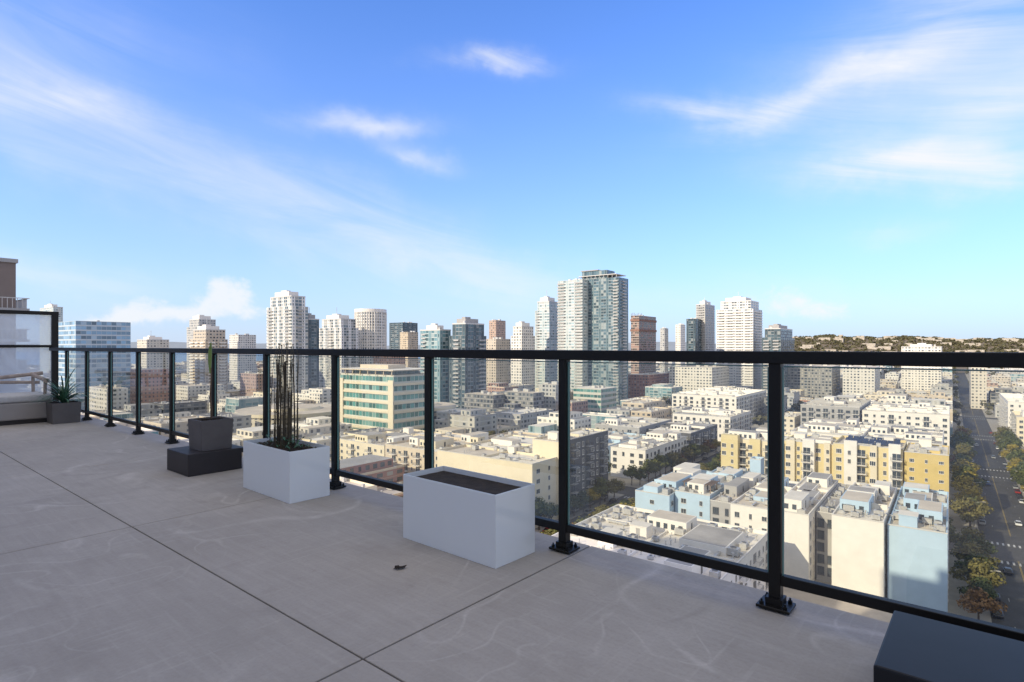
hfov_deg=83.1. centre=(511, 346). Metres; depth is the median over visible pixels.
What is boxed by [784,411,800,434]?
building
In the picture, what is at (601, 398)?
office building
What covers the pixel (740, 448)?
apartment building
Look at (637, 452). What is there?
townhouse
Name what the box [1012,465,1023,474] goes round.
street tree
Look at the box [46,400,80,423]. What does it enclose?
plant pot
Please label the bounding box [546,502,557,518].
street tree
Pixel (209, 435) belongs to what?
plant pot
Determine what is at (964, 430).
street tree
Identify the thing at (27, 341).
privacy screen
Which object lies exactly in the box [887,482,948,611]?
apartment building
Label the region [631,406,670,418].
building
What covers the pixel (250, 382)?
building
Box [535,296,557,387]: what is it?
tower building
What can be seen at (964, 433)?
street tree
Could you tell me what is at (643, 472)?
street tree
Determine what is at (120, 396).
building
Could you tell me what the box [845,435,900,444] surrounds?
solar array
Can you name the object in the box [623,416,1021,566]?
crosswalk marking
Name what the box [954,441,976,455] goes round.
street tree
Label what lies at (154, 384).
building
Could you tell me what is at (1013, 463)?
street tree
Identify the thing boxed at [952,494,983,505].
street tree
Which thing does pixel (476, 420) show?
building
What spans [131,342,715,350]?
hills
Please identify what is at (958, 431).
street tree
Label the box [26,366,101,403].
spiky plant
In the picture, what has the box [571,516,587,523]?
street tree
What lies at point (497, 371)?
tower building
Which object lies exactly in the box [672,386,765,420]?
apartment building
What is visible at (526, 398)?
building
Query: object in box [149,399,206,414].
building
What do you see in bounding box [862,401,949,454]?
apartment building
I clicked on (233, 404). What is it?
building
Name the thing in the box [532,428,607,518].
apartment building
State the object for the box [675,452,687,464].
street tree
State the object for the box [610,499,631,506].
street tree
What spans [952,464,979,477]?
street tree
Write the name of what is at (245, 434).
building
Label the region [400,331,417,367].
tower building
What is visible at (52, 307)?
tower building
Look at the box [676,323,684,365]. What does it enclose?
tower building
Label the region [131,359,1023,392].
distant city blocks
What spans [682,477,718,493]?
pergola
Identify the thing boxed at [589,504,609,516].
street tree
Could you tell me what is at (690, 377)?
building
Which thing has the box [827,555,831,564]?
window
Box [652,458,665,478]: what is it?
street tree
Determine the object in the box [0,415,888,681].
terrace floor
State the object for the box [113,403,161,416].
building
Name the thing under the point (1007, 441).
street tree
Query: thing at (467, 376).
tower building
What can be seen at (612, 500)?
parked car
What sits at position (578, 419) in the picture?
building
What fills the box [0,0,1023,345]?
sky
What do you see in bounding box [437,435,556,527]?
commercial building
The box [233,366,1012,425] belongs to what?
distant tree canopy
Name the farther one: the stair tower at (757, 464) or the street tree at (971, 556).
the stair tower at (757, 464)
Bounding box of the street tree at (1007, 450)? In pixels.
[998,444,1023,457]
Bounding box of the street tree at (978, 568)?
[949,557,1006,587]
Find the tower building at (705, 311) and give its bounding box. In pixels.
[696,297,714,365]
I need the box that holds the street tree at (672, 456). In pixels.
[667,452,679,470]
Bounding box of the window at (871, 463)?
[869,461,875,466]
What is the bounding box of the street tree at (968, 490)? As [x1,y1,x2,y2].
[952,486,987,502]
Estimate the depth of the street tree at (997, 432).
349.83 m
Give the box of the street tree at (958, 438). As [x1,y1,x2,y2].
[950,433,975,446]
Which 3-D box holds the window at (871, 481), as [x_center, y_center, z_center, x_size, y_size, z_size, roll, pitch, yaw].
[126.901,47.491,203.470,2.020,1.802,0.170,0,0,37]
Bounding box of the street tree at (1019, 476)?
[1009,465,1023,481]
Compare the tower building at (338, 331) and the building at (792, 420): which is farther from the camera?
the tower building at (338, 331)
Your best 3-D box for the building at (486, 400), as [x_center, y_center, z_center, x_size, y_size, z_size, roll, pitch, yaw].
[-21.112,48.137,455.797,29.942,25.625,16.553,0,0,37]
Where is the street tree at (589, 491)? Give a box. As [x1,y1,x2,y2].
[585,488,600,507]
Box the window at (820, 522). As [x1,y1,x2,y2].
[817,518,824,527]
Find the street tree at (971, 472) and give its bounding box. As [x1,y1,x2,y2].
[952,471,983,487]
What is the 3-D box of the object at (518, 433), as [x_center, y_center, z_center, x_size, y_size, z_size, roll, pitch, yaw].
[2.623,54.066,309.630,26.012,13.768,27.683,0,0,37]
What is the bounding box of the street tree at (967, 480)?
[949,475,982,494]
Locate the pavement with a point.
(958, 523)
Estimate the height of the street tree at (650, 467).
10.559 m
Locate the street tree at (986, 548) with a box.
[953,533,998,554]
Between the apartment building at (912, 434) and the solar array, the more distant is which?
the apartment building at (912, 434)
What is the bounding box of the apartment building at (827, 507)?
[816,483,849,582]
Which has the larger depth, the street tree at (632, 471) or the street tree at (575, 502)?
the street tree at (632, 471)
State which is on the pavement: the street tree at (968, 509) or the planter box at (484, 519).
the street tree at (968, 509)
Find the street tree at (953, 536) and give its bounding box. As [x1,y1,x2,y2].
[949,524,963,543]
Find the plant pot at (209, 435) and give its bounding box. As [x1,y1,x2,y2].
[188,416,232,451]
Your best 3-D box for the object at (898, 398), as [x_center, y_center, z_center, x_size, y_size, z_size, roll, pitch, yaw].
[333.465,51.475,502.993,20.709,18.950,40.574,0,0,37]
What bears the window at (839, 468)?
in the apartment building at (855, 461)
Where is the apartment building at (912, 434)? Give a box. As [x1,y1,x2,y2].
[866,424,943,444]
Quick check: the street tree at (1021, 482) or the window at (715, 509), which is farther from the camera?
the street tree at (1021, 482)
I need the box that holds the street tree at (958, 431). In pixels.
[950,430,973,440]
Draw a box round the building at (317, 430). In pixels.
[300,423,357,437]
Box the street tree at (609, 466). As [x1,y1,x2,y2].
[608,462,612,471]
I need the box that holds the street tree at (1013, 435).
[999,432,1022,445]
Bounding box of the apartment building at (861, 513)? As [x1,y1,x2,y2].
[831,480,896,596]
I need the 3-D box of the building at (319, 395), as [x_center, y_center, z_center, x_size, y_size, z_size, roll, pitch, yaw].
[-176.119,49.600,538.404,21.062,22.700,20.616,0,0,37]
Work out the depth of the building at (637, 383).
650.75 m
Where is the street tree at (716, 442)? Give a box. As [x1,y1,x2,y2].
[711,439,720,447]
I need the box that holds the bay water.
[131,352,419,363]
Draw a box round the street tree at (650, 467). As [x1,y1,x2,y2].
[638,458,658,481]
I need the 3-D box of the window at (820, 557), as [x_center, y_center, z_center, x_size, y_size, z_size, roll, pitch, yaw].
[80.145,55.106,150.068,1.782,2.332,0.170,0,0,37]
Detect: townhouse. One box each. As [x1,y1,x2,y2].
[595,416,670,434]
[608,430,646,472]
[611,430,688,480]
[649,420,717,460]
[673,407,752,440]
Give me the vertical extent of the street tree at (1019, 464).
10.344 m
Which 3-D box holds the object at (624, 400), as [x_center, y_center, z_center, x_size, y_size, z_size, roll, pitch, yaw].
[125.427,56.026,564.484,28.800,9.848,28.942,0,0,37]
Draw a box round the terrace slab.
[6,455,413,681]
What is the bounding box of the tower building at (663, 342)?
[660,327,667,372]
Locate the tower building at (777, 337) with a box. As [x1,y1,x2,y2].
[762,324,794,389]
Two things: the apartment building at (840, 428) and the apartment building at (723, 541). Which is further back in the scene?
the apartment building at (840, 428)
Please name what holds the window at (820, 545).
in the apartment building at (827, 507)
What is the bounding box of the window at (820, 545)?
[817,542,824,551]
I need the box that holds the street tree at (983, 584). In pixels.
[957,576,998,613]
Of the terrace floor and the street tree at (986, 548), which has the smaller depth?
the terrace floor
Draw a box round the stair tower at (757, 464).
[750,456,764,473]
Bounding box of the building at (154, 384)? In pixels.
[130,367,168,403]
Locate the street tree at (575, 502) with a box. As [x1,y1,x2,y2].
[570,495,585,515]
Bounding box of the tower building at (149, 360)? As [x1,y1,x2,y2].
[137,336,168,368]
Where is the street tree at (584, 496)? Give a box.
[577,490,592,511]
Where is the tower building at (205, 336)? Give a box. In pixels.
[189,318,227,389]
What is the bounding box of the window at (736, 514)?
[734,511,739,517]
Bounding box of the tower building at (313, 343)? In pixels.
[308,307,318,388]
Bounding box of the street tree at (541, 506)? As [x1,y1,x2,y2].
[535,496,551,529]
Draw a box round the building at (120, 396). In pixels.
[89,384,127,410]
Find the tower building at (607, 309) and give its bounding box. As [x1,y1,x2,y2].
[579,269,627,404]
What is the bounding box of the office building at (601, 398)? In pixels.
[573,385,616,412]
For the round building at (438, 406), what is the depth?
415.97 m
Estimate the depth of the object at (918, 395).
607.44 m
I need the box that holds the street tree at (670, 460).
[663,455,674,473]
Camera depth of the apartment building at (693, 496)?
175.60 m
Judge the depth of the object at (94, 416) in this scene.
349.10 m
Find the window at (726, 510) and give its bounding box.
[725,509,728,516]
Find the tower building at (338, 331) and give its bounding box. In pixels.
[319,307,357,387]
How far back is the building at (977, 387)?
564.38 m
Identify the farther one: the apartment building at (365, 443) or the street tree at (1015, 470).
the apartment building at (365, 443)
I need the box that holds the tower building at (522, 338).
[511,321,534,391]
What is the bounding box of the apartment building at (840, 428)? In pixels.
[791,418,874,436]
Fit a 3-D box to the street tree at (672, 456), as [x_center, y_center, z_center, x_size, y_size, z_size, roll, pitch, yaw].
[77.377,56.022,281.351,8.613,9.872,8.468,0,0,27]
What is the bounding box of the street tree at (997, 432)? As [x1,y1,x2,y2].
[991,426,1014,437]
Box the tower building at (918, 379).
[901,343,941,390]
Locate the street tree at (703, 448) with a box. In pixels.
[699,444,709,453]
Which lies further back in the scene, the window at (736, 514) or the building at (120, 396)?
the building at (120, 396)
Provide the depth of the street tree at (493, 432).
350.82 m
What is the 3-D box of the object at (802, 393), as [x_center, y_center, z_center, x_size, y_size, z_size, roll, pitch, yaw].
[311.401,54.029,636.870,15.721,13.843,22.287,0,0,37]
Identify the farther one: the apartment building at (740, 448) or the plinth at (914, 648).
the apartment building at (740, 448)
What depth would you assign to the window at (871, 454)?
203.54 m
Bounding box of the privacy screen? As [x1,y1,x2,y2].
[0,310,58,401]
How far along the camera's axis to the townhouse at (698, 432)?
324.37 m
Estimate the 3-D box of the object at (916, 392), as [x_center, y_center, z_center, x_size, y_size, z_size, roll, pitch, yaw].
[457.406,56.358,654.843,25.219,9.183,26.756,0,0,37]
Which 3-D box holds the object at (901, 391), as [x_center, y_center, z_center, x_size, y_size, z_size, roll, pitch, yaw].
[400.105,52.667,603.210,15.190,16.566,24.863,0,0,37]
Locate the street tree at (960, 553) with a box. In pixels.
[950,541,1000,566]
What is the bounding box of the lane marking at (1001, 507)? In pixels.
[972,412,1023,601]
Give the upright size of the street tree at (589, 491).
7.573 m
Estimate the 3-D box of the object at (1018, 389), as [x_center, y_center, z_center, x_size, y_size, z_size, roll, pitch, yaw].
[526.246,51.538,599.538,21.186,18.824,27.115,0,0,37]
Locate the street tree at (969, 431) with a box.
[953,425,971,433]
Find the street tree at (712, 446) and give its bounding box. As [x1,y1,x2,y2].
[703,439,716,454]
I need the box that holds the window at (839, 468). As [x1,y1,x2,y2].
[836,465,841,470]
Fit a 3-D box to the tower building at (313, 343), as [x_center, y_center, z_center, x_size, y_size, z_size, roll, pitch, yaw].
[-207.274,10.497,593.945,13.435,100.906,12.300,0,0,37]
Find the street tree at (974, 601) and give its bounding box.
[956,586,1007,619]
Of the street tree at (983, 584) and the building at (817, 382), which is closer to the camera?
the street tree at (983, 584)
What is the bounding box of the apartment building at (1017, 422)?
[1009,410,1023,449]
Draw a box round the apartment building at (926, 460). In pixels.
[904,437,948,491]
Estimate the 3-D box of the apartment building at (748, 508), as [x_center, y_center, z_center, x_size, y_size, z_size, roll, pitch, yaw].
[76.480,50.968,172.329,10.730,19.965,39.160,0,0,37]
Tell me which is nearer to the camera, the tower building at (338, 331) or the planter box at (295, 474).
the planter box at (295, 474)
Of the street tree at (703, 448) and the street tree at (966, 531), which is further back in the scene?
the street tree at (703, 448)
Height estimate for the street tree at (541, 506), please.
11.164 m
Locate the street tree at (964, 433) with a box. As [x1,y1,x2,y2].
[952,431,972,443]
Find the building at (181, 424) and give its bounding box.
[143,416,202,438]
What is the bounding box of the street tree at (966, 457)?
[949,454,976,467]
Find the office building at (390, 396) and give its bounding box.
[340,364,436,429]
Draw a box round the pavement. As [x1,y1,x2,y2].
[535,373,1023,622]
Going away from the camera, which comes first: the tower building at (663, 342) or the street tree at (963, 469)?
the street tree at (963, 469)
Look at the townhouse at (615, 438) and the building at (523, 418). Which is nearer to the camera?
the townhouse at (615, 438)
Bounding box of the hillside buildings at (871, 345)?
[792,335,1023,351]
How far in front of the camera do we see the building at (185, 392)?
528.96 m
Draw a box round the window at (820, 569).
[817,565,824,575]
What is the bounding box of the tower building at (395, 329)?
[389,322,417,348]
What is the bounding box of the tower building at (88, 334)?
[59,320,130,403]
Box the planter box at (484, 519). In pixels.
[403,466,534,568]
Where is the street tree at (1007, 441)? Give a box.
[996,435,1022,449]
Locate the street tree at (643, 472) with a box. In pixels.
[635,468,647,479]
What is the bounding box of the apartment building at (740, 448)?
[721,427,791,474]
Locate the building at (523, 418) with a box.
[494,407,553,429]
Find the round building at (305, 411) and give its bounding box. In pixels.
[234,404,330,426]
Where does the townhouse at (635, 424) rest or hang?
on the pavement
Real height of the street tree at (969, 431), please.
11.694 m
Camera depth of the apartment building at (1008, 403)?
406.48 m
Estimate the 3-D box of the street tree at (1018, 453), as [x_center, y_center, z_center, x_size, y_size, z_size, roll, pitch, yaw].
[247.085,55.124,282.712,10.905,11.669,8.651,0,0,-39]
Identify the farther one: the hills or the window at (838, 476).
the hills
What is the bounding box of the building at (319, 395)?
[309,387,330,403]
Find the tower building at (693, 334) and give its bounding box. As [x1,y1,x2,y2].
[686,318,700,363]
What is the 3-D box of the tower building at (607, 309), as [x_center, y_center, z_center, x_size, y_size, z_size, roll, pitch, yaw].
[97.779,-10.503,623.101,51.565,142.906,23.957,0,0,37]
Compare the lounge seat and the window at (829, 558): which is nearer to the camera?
the lounge seat
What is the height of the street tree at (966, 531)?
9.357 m
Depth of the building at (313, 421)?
338.06 m
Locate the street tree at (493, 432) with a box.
[488,430,495,434]
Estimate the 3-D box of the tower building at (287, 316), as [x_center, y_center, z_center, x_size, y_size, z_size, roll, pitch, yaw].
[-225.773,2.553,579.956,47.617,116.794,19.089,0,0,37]
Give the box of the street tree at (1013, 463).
[1006,457,1022,470]
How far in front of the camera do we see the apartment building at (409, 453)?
251.98 m
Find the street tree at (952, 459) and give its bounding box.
[949,455,957,463]
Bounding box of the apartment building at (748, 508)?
[730,477,797,530]
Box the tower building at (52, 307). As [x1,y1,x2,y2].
[40,304,62,321]
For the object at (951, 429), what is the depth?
347.69 m
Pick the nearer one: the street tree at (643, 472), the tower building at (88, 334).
the street tree at (643, 472)
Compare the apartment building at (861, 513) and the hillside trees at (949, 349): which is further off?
the hillside trees at (949, 349)
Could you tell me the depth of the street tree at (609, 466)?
261.44 m
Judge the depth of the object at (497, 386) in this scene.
565.50 m
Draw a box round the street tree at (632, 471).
[623,464,641,484]
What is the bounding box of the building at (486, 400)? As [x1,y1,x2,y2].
[464,390,504,411]
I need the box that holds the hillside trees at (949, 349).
[794,334,1023,351]
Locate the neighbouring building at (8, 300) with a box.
[0,258,29,310]
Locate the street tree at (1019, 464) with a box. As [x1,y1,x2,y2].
[1011,461,1023,470]
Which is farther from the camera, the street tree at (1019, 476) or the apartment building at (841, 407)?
the apartment building at (841, 407)
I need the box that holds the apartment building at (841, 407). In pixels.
[800,395,870,424]
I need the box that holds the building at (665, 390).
[645,383,681,405]
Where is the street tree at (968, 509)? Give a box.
[949,496,993,529]
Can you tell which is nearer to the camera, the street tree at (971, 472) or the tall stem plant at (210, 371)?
the tall stem plant at (210, 371)
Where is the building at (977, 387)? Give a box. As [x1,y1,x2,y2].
[969,367,986,408]
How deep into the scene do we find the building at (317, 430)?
303.06 m
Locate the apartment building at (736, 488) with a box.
[710,472,766,523]
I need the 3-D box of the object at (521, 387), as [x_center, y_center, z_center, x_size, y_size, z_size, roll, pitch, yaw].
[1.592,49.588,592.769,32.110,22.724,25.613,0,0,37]
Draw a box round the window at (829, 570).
[827,567,831,576]
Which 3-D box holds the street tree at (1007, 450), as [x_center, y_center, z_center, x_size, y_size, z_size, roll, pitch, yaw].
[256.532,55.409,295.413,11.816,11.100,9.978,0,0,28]
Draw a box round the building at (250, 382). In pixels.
[240,371,262,395]
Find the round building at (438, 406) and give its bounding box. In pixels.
[434,402,455,431]
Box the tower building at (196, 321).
[187,315,215,382]
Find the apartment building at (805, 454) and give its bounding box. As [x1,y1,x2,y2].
[784,432,839,481]
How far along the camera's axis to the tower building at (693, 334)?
749.99 m
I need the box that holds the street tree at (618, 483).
[609,478,625,497]
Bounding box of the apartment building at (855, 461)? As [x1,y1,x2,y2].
[833,435,906,495]
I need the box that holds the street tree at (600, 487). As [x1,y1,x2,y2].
[591,477,609,504]
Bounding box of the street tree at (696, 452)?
[687,443,701,462]
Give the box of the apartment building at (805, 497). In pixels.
[784,472,837,580]
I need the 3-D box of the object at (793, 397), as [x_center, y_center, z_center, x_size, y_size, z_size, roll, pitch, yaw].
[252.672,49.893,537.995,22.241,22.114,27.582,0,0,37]
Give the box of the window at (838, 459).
[836,457,841,461]
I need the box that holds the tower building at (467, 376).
[449,317,485,408]
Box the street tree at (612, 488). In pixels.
[604,480,617,501]
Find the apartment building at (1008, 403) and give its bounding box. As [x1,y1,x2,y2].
[998,393,1023,429]
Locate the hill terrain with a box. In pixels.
[795,337,1023,372]
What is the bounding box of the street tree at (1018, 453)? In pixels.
[1006,447,1023,460]
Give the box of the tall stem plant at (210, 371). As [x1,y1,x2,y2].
[201,343,221,420]
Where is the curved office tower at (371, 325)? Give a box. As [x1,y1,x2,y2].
[354,309,386,366]
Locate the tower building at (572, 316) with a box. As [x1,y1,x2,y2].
[557,279,587,389]
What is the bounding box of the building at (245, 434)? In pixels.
[232,424,303,455]
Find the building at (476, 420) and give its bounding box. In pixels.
[447,408,496,435]
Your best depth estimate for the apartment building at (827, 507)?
150.00 m
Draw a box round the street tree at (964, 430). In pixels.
[954,428,968,435]
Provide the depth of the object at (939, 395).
523.41 m
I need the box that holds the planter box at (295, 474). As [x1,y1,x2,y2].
[243,437,329,503]
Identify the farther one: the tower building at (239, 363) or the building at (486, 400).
the tower building at (239, 363)
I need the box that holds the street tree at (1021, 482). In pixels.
[1016,479,1023,485]
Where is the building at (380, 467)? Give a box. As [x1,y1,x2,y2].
[330,454,404,486]
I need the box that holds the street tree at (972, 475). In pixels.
[951,471,986,488]
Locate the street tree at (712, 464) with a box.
[707,461,720,470]
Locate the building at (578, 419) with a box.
[537,411,590,429]
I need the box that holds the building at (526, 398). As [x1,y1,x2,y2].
[504,388,543,407]
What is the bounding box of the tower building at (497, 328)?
[489,319,505,338]
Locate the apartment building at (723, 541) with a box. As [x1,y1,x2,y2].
[551,504,767,590]
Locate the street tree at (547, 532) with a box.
[539,529,556,534]
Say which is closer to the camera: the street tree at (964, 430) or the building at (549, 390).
the street tree at (964, 430)
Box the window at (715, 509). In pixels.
[712,507,718,514]
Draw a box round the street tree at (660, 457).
[655,453,668,476]
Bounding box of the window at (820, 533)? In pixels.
[817,530,824,539]
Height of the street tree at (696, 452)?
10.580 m
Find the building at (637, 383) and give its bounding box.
[628,372,668,398]
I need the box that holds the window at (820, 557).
[817,553,824,563]
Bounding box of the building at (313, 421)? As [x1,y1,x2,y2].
[292,416,351,428]
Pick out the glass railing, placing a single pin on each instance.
(775, 578)
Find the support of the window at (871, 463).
in the apartment building at (855, 461)
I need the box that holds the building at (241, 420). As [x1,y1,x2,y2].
[199,412,250,432]
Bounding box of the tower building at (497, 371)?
[486,337,509,384]
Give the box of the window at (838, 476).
[836,474,841,478]
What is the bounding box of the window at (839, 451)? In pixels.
[836,448,841,453]
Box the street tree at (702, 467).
[700,465,711,470]
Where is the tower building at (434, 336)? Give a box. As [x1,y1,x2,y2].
[420,324,450,401]
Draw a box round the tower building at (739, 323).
[716,292,762,389]
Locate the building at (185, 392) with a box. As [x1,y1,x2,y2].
[176,383,223,399]
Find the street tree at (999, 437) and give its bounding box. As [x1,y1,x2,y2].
[996,429,1021,441]
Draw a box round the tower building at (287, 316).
[267,290,307,401]
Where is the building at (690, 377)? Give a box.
[669,365,728,391]
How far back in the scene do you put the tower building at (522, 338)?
627.28 m
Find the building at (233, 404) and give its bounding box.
[225,395,262,412]
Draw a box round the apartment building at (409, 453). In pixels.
[385,431,493,473]
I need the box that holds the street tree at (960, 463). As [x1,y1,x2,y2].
[950,458,979,473]
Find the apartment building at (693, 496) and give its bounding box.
[675,466,748,520]
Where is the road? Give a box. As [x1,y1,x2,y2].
[570,373,1023,629]
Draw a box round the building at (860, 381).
[843,365,879,394]
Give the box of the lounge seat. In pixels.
[0,371,52,425]
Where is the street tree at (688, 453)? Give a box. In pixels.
[681,447,694,458]
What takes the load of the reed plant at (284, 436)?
on the planter box at (295, 474)
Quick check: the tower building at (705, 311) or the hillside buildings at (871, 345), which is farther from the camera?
the hillside buildings at (871, 345)
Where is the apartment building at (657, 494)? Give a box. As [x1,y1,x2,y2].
[635,462,710,511]
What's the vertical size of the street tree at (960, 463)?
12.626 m
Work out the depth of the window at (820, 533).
150.16 m
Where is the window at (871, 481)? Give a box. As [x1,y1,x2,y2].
[869,478,875,483]
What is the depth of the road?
215.11 m
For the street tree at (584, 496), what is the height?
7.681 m
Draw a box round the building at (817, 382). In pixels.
[788,364,839,397]
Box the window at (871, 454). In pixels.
[869,452,875,457]
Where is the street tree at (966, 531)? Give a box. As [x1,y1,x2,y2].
[957,527,988,544]
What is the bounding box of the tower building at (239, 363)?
[229,333,255,381]
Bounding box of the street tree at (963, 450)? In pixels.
[954,443,974,456]
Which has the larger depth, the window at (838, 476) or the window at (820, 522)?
the window at (838, 476)
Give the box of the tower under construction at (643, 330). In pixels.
[630,313,656,373]
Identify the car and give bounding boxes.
[584,509,593,514]
[609,498,617,502]
[979,519,985,524]
[993,609,1003,618]
[994,593,1000,601]
[1003,567,1012,574]
[1014,520,1021,525]
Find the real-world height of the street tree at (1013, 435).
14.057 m
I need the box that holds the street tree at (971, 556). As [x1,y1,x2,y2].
[953,552,995,573]
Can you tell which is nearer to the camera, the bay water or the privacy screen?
the privacy screen
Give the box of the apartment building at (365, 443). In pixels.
[340,427,442,459]
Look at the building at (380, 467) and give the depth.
227.73 m
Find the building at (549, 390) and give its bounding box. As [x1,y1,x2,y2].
[539,381,557,410]
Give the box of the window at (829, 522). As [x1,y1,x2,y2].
[827,519,831,528]
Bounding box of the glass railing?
[49,348,1023,641]
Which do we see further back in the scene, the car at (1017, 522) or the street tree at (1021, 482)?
the street tree at (1021, 482)
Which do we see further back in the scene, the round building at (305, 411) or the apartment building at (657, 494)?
the round building at (305, 411)
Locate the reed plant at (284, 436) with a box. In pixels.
[255,342,311,450]
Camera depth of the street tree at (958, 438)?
319.34 m
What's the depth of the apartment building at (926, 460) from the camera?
196.16 m
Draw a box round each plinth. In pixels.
[167,445,241,476]
[873,610,1023,681]

